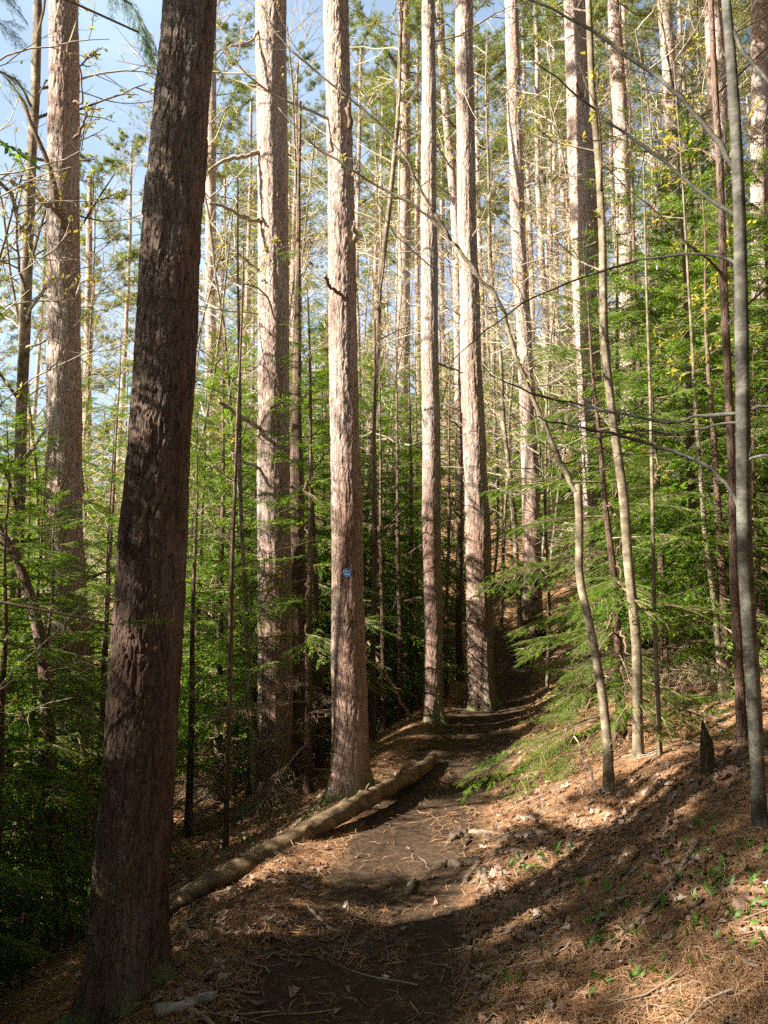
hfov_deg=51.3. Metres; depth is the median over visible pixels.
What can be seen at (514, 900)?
leaf litter
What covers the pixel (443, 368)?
maple sapling
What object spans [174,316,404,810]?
hemlock tree
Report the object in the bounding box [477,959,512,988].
fallen branch
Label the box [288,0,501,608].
maple sapling
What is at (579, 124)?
pine tree
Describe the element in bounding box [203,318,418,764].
hemlock tree
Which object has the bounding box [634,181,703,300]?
maple sapling
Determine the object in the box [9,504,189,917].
hemlock tree
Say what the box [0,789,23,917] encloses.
hemlock tree
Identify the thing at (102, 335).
pine tree
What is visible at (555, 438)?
hemlock tree
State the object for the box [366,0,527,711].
pine tree
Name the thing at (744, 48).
pine tree
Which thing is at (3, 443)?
hemlock tree
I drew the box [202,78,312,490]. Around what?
pine tree
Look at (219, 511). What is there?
hemlock tree
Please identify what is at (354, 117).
pine tree
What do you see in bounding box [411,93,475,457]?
pine tree
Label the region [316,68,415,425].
pine tree
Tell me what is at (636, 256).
hemlock tree
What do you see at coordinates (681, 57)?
maple sapling
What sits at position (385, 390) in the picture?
maple sapling
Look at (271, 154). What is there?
pine tree
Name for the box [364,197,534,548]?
maple sapling
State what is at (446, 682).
young tree
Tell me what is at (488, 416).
hemlock tree
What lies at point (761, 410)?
hemlock tree
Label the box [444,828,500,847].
tree root
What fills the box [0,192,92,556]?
pine tree
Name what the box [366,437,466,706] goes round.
hemlock tree
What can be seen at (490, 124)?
pine tree
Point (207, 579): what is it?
maple sapling
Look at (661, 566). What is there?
hemlock tree
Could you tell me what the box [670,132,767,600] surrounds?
hemlock tree
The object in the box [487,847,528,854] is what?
tree root
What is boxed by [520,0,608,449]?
pine tree
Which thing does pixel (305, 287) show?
pine tree
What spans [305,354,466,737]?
hemlock tree
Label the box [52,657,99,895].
dead sapling
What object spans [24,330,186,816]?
hemlock tree
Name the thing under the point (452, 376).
maple sapling
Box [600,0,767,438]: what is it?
maple sapling
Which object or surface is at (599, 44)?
pine tree
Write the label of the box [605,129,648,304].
pine tree
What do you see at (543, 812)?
tree root
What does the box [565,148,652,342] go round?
maple sapling
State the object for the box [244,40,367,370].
pine tree
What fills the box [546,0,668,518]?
pine tree
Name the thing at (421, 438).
maple sapling
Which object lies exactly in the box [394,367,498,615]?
hemlock tree
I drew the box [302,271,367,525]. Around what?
maple sapling
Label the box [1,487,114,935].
hemlock tree
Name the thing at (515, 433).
maple sapling
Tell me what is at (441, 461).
hemlock tree
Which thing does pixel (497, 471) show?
maple sapling
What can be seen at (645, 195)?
maple sapling
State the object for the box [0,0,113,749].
maple sapling
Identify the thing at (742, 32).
pine tree
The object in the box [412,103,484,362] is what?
pine tree
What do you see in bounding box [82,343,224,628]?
maple sapling
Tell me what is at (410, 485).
young tree
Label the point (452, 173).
pine tree
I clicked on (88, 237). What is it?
pine tree
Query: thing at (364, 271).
pine tree
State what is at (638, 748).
maple sapling
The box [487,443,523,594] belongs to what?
hemlock tree
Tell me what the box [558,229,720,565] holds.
hemlock tree
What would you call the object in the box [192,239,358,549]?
maple sapling
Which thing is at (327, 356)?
hemlock tree
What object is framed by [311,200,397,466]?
maple sapling
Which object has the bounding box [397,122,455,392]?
pine tree
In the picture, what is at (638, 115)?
pine tree
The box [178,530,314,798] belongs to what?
hemlock tree
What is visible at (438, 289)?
pine tree
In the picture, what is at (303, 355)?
maple sapling
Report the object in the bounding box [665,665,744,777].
tree stump
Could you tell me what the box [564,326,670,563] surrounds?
hemlock tree
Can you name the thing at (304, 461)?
hemlock tree
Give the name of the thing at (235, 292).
pine tree
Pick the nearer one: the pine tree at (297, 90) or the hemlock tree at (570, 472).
the hemlock tree at (570, 472)
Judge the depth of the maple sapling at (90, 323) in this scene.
17.93 m
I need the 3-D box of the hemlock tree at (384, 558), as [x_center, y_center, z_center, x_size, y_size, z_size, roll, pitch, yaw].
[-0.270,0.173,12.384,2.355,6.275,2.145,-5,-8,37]
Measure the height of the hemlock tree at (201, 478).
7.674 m
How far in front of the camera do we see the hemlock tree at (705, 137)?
11.38 m
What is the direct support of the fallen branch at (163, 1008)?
on the ground
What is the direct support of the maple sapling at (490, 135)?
on the ground
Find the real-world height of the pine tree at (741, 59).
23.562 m
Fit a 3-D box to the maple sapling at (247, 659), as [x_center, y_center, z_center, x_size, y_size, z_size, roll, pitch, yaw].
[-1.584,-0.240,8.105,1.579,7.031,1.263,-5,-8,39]
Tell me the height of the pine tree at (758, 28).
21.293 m
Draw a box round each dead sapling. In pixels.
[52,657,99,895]
[366,641,417,719]
[573,725,631,795]
[666,706,729,762]
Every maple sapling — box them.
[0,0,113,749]
[0,79,128,667]
[0,137,133,672]
[0,151,44,688]
[0,160,117,474]
[0,421,45,685]
[0,435,121,712]
[3,174,188,659]
[33,167,142,568]
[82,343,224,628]
[82,412,209,658]
[82,416,128,638]
[83,176,319,654]
[84,0,257,583]
[91,191,296,607]
[110,267,244,605]
[113,367,226,541]
[119,101,328,735]
[184,355,307,728]
[186,226,356,789]
[188,477,238,698]
[191,313,315,690]
[192,153,290,815]
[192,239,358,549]
[198,276,321,497]
[207,224,328,596]
[214,120,372,519]
[220,0,614,793]
[223,0,376,469]
[239,105,326,439]
[247,248,384,610]
[250,361,395,580]
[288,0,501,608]
[288,17,419,501]
[301,337,325,406]
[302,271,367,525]
[306,204,463,669]
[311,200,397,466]
[317,337,395,525]
[356,156,452,559]
[358,281,451,530]
[359,346,488,624]
[361,330,421,492]
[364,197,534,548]
[377,350,455,546]
[382,312,454,484]
[394,220,520,493]
[411,0,582,664]
[411,105,524,448]
[414,275,516,502]
[439,267,515,542]
[440,323,492,527]
[441,218,549,537]
[441,221,639,688]
[444,306,535,513]
[445,224,550,587]
[463,122,571,630]
[479,19,682,521]
[481,290,577,479]
[485,178,609,570]
[486,330,555,535]
[491,188,615,591]
[498,0,644,759]
[506,260,577,547]
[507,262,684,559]
[524,136,574,525]
[532,0,767,650]
[534,76,615,499]
[540,58,645,490]
[549,5,767,492]
[550,0,748,410]
[550,254,614,473]
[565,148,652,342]
[588,33,761,701]
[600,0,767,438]
[603,81,699,322]
[611,152,663,330]
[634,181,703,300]
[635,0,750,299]
[640,54,763,754]
[657,1,752,398]
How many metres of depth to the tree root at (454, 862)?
4.76 m
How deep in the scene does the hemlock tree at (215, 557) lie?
10.78 m
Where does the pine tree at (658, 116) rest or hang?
on the ground
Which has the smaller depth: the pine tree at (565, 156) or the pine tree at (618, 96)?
the pine tree at (618, 96)
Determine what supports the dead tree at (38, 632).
on the ground
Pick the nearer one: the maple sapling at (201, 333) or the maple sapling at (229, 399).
the maple sapling at (229, 399)
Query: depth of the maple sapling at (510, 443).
16.15 m
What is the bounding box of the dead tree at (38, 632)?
[0,523,72,936]
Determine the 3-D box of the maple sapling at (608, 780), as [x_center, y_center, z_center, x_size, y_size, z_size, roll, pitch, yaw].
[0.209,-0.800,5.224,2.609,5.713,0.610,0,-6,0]
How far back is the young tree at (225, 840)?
6.56 m
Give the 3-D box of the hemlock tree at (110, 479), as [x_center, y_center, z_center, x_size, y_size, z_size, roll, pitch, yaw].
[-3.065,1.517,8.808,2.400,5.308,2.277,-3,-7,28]
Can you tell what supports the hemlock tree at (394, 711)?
on the ground
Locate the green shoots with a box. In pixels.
[173,782,767,1006]
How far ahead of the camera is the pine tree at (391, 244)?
48.53 m
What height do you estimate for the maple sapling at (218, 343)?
8.636 m
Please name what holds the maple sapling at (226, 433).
on the ground
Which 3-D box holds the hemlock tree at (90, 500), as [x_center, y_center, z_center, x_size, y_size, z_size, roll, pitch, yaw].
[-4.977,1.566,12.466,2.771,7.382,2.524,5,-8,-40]
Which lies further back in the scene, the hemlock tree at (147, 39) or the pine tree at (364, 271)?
the pine tree at (364, 271)
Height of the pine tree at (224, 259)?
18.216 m
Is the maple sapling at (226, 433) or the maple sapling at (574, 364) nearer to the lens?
the maple sapling at (226, 433)
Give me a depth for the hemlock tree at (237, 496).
13.57 m
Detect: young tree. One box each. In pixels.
[186,234,311,850]
[290,297,365,770]
[358,319,405,741]
[359,285,421,732]
[362,334,447,722]
[364,357,446,706]
[403,336,497,697]
[439,351,490,681]
[594,0,767,746]
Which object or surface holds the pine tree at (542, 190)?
on the ground
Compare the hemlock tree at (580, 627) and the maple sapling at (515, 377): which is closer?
the hemlock tree at (580, 627)
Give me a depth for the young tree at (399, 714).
10.27 m
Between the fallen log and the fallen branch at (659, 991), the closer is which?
the fallen branch at (659, 991)
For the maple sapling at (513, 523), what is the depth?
13.57 m
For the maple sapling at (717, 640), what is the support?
on the ground
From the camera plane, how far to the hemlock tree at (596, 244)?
9.85 m
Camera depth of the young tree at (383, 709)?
9.77 m
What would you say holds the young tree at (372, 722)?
on the ground
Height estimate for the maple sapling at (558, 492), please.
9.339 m
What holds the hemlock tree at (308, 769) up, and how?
on the ground
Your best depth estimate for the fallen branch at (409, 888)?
4.44 m
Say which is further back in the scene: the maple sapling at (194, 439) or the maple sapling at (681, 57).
the maple sapling at (194, 439)
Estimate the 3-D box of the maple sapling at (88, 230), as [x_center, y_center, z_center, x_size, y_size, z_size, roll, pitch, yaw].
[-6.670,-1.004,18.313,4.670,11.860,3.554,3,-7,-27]
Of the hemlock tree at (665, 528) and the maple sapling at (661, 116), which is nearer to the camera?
the hemlock tree at (665, 528)
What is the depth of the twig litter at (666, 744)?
3.61 m
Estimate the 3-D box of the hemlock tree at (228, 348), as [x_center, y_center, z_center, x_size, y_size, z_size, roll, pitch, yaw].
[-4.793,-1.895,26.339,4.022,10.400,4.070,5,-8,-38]
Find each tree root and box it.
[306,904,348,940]
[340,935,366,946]
[423,856,488,886]
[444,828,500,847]
[448,908,459,920]
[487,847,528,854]
[492,829,559,842]
[505,804,567,822]
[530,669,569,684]
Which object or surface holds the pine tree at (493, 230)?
on the ground
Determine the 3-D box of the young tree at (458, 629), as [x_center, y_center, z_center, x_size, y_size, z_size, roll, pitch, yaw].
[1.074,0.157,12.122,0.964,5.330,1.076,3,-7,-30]
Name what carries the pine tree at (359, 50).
on the ground
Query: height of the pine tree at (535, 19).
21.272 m
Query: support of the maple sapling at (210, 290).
on the ground
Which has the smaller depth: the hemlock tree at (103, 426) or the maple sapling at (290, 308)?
the maple sapling at (290, 308)
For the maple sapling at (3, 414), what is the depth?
7.63 m
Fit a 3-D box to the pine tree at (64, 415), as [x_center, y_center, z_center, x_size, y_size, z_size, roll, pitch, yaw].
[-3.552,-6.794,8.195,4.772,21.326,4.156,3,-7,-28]
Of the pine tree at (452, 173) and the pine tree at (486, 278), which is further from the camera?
the pine tree at (486, 278)
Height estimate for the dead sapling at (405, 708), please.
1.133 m
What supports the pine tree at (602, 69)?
on the ground
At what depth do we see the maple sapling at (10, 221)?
7.30 m
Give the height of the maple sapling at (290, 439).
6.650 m
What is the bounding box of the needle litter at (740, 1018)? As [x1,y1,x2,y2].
[0,612,767,1023]
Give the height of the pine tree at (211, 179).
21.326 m
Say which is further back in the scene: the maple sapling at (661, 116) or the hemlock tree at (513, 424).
the hemlock tree at (513, 424)
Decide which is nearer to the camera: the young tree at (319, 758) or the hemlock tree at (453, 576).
the young tree at (319, 758)
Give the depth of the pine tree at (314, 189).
41.73 m
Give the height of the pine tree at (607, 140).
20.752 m
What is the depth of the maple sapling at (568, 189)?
18.82 m
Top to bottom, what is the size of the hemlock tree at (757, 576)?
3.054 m
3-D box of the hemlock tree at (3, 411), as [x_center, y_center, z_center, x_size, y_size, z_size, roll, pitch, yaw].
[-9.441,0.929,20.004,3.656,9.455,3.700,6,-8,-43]
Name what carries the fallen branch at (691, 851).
on the ground
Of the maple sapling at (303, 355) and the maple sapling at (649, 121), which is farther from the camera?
the maple sapling at (303, 355)
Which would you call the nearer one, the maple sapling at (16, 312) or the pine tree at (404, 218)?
the maple sapling at (16, 312)
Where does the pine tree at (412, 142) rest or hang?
on the ground
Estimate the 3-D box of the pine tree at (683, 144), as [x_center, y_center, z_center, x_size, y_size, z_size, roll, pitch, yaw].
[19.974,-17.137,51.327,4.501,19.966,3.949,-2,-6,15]
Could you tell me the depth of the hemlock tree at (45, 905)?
5.75 m
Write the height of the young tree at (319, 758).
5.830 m
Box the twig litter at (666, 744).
[0,572,767,1023]
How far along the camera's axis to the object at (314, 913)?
3.98 m
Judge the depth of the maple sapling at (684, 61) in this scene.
17.07 m
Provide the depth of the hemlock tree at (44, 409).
25.01 m
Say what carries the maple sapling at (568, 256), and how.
on the ground
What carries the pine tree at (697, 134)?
on the ground
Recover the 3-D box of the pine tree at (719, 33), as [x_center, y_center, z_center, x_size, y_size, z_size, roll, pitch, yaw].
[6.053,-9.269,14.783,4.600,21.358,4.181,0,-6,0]
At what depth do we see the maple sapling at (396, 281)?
24.12 m
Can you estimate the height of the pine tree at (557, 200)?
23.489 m
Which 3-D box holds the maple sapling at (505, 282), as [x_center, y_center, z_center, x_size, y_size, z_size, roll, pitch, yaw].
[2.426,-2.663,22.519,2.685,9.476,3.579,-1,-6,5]
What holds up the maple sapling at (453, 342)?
on the ground
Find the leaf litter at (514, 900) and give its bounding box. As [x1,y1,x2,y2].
[0,606,767,1023]
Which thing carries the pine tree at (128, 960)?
on the ground
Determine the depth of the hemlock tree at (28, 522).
10.58 m
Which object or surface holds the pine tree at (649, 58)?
on the ground
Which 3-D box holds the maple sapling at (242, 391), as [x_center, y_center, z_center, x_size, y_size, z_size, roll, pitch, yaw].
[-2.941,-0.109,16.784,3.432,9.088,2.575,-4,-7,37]
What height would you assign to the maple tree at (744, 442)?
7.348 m
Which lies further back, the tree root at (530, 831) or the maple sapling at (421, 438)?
the maple sapling at (421, 438)
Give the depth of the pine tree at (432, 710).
9.71 m
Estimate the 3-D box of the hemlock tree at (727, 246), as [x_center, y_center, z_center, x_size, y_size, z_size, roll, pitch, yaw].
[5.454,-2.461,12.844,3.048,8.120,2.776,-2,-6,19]
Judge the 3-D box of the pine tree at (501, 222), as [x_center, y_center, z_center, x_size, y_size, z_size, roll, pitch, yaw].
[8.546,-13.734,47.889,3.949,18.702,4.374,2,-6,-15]
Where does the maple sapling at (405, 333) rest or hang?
on the ground
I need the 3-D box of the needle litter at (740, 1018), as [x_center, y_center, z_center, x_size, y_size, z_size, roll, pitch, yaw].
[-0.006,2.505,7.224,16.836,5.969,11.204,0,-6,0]
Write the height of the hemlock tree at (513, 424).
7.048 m
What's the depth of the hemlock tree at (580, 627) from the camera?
9.00 m
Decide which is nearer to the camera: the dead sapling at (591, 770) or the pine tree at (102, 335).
the dead sapling at (591, 770)
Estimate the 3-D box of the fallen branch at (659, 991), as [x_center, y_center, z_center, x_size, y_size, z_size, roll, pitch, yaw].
[0.934,1.608,2.681,0.203,0.107,0.042,-3,-7,23]
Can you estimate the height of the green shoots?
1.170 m
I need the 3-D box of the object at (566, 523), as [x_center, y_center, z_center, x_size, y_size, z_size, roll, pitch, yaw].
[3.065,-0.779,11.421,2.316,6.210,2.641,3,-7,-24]
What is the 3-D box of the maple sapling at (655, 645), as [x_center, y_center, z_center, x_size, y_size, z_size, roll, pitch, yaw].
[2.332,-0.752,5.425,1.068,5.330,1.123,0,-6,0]
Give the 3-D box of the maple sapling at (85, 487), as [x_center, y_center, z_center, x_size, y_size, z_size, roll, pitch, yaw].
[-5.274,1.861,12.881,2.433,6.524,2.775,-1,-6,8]
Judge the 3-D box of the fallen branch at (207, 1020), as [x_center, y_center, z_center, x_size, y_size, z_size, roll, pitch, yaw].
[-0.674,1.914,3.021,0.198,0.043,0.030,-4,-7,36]
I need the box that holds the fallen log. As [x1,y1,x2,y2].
[167,752,438,918]
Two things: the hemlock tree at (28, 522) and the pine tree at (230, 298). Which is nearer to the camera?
the hemlock tree at (28, 522)
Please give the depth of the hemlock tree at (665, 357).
12.10 m
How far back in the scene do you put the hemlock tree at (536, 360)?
57.14 m
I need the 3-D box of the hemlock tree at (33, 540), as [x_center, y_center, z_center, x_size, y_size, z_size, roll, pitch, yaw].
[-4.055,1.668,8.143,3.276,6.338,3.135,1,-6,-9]
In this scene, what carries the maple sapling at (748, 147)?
on the ground
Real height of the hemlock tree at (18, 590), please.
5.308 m
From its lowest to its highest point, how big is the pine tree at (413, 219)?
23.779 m
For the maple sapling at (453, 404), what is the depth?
27.38 m
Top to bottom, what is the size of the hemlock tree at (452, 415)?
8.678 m
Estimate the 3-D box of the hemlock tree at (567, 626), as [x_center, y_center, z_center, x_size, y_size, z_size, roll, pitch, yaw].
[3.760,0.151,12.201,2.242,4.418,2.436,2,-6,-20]
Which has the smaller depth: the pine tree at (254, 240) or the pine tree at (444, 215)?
the pine tree at (254, 240)
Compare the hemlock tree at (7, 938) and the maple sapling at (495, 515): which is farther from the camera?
the maple sapling at (495, 515)
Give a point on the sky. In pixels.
(151, 10)
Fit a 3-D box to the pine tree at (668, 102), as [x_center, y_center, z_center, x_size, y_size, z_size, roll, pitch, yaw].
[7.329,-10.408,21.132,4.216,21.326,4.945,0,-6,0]
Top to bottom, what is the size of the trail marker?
0.068 m
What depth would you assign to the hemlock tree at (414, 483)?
14.01 m
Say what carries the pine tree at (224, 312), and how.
on the ground
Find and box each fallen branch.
[154,990,217,1017]
[164,964,258,993]
[186,1005,214,1023]
[405,877,416,895]
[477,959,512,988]
[595,837,701,958]
[631,983,691,1003]
[739,926,767,931]
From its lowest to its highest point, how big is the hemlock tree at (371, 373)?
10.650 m
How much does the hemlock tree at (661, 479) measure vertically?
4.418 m
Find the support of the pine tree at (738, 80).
on the ground
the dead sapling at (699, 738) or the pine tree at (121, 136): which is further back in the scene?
the pine tree at (121, 136)
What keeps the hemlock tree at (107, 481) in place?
on the ground
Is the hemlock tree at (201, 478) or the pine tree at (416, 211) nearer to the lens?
the hemlock tree at (201, 478)
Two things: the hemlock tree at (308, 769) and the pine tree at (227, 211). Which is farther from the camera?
the pine tree at (227, 211)
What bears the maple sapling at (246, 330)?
on the ground
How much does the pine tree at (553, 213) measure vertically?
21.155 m
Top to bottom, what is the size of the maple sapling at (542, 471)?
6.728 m
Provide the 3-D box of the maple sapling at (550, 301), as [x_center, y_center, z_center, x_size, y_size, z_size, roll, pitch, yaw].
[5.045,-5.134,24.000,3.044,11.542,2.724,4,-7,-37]
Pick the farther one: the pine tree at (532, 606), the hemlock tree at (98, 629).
the pine tree at (532, 606)
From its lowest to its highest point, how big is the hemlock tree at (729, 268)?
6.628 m
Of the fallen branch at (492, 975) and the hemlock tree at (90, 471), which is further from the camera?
the hemlock tree at (90, 471)
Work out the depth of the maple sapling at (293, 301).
13.71 m
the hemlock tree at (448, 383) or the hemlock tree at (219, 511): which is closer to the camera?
the hemlock tree at (219, 511)
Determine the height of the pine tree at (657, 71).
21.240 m
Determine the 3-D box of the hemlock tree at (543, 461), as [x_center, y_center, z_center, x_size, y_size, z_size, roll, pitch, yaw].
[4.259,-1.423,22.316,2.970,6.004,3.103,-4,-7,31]
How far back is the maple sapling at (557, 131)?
12.52 m
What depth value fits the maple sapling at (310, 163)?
17.97 m
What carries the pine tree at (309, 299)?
on the ground
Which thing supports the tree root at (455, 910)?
on the ground
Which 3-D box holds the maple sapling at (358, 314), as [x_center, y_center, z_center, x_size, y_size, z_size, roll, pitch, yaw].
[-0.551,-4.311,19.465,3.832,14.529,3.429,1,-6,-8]
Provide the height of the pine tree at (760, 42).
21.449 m
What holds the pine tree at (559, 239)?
on the ground
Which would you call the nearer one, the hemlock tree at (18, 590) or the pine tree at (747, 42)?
the hemlock tree at (18, 590)
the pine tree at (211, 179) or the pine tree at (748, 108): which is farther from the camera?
the pine tree at (748, 108)
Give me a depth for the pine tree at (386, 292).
70.57 m
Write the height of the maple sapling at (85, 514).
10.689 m
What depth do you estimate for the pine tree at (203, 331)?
66.33 m
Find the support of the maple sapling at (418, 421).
on the ground
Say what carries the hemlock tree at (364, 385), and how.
on the ground
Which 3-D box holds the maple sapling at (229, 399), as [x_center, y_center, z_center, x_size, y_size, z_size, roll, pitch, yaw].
[-2.294,-0.789,10.986,2.602,9.182,3.468,4,-7,-36]
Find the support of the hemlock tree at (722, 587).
on the ground
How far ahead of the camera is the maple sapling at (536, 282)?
21.83 m
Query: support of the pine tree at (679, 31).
on the ground
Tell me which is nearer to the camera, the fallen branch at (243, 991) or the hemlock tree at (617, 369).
the fallen branch at (243, 991)
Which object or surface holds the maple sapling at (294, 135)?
on the ground
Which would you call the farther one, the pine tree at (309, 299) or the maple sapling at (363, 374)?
the pine tree at (309, 299)
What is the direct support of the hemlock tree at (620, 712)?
on the ground
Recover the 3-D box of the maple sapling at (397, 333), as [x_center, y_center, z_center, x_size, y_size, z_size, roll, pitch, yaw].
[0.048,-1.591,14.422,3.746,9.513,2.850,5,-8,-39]
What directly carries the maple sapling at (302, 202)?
on the ground
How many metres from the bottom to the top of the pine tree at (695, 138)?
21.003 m
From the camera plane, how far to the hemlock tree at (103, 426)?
28.04 m
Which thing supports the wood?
on the ground
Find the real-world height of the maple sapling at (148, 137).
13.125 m
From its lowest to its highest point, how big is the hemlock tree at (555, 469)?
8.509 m
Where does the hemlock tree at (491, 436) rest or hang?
on the ground
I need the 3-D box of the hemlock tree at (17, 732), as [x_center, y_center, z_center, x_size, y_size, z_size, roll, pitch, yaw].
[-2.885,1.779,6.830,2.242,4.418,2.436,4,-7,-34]
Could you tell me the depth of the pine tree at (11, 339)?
47.98 m
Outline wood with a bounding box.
[0,272,750,571]
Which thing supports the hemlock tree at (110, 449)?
on the ground
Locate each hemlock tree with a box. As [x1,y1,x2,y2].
[0,0,175,676]
[0,368,44,720]
[0,380,109,939]
[0,383,94,836]
[0,383,96,934]
[0,398,114,764]
[0,412,13,587]
[0,412,107,989]
[0,465,109,950]
[0,482,114,982]
[0,773,59,1016]
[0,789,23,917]
[1,395,45,640]
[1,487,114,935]
[6,352,116,746]
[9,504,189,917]
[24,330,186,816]
[26,357,118,610]
[30,419,197,879]
[88,357,132,664]
[88,422,225,772]
[95,437,124,560]
[108,358,257,821]
[110,329,331,825]
[110,390,269,840]
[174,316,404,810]
[175,306,257,801]
[177,348,257,806]
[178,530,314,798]
[181,290,313,723]
[184,381,248,695]
[188,306,256,583]
[188,361,330,772]
[190,337,255,481]
[191,238,402,828]
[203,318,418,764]
[249,346,416,731]
[253,376,329,603]
[289,285,386,611]
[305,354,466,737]
[305,408,413,757]
[312,341,443,686]
[319,329,451,730]
[326,369,465,674]
[361,332,385,444]
[361,338,372,436]
[363,332,499,659]
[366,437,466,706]
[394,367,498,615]
[394,395,451,512]
[419,343,503,511]
[438,335,453,414]
[453,238,767,804]
[455,308,570,541]
[486,349,517,466]
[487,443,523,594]
[490,357,572,562]
[499,341,540,474]
[505,236,617,582]
[505,327,556,463]
[521,77,766,702]
[525,221,767,705]
[526,192,685,686]
[534,441,690,695]
[535,320,563,410]
[540,351,615,526]
[551,382,691,645]
[556,108,767,709]
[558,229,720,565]
[562,326,766,673]
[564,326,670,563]
[567,169,767,709]
[569,71,767,655]
[607,255,615,350]
[608,200,658,362]
[611,199,725,590]
[618,119,767,652]
[636,230,767,560]
[644,353,767,693]
[653,123,767,571]
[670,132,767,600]
[671,274,767,679]
[715,156,752,465]
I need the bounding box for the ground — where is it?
[0,406,767,1023]
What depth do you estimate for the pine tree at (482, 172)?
31.13 m
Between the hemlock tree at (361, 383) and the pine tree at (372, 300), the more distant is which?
the pine tree at (372, 300)
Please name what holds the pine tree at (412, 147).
on the ground
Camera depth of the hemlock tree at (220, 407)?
32.11 m
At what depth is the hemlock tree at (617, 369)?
10.44 m
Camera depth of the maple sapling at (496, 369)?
27.62 m
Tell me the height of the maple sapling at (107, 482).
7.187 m
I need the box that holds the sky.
[0,0,750,547]
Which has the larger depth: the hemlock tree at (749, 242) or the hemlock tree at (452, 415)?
the hemlock tree at (452, 415)
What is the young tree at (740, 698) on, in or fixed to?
on the ground
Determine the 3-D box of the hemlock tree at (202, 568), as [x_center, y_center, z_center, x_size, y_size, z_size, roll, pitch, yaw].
[-2.118,0.912,10.198,3.300,6.671,3.448,-2,-6,19]
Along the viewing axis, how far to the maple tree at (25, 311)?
8.42 m
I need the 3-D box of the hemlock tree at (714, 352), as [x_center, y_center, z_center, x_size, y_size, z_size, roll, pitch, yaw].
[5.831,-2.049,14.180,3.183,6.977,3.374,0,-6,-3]
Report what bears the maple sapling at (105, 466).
on the ground
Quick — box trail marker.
[343,568,350,576]
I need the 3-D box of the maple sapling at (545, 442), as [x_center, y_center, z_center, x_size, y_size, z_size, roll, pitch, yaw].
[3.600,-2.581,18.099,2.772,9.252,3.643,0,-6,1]
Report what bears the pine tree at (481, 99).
on the ground
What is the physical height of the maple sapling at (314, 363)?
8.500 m
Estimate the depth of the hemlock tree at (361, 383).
50.49 m
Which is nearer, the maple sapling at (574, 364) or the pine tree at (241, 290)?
the maple sapling at (574, 364)
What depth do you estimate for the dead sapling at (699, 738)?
4.71 m
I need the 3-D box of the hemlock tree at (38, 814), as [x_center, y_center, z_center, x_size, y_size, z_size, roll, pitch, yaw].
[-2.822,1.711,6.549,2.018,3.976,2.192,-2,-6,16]
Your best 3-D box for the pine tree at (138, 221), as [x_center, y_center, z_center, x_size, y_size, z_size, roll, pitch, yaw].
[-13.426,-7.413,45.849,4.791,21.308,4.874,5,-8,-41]
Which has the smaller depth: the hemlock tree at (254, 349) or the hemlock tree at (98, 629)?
the hemlock tree at (98, 629)
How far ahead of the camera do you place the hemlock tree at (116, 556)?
14.27 m
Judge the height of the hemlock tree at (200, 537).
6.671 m
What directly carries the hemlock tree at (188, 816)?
on the ground
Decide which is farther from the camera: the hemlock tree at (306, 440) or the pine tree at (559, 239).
the pine tree at (559, 239)
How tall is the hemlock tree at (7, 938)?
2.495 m
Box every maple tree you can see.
[0,0,200,914]
[444,0,767,830]
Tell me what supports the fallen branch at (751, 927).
on the ground
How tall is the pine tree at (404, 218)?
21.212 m
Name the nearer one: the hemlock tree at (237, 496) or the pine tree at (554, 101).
the hemlock tree at (237, 496)
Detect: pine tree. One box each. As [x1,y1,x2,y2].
[0,0,155,923]
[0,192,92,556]
[0,257,18,500]
[8,149,138,611]
[58,0,216,1023]
[80,126,147,565]
[81,260,120,503]
[109,208,141,372]
[116,0,296,821]
[129,0,293,624]
[196,121,257,455]
[196,297,232,412]
[199,242,251,440]
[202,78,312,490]
[215,0,375,805]
[216,199,257,476]
[216,204,257,477]
[222,188,311,363]
[231,238,257,340]
[239,119,327,365]
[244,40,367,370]
[251,104,327,426]
[253,188,322,323]
[295,9,416,447]
[301,270,323,321]
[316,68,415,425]
[319,178,373,415]
[349,0,488,602]
[351,54,440,481]
[353,0,532,725]
[359,0,554,616]
[359,142,420,461]
[359,211,413,413]
[359,217,394,387]
[363,8,456,448]
[364,127,420,417]
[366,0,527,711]
[382,137,444,392]
[389,146,445,360]
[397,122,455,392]
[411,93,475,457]
[411,134,455,453]
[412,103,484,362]
[415,28,534,429]
[437,0,564,657]
[438,22,547,489]
[473,0,608,497]
[477,204,509,402]
[479,0,569,413]
[480,154,511,397]
[497,0,630,461]
[498,139,553,378]
[500,19,607,437]
[507,0,612,455]
[515,0,673,678]
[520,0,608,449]
[522,74,568,344]
[524,126,562,366]
[527,0,651,348]
[532,109,569,342]
[535,93,607,363]
[545,0,651,415]
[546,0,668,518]
[560,0,685,279]
[592,0,705,386]
[592,2,659,308]
[602,0,706,277]
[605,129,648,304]
[626,0,737,307]
[632,75,684,280]
[636,90,664,245]
[647,0,750,195]
[649,0,763,442]
[656,105,708,211]
[678,10,750,192]
[682,83,709,230]
[682,96,708,206]
[688,0,750,296]
[689,0,751,353]
[701,0,750,271]
[701,0,767,516]
[716,0,767,261]
[740,51,750,170]
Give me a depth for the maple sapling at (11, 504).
15.50 m

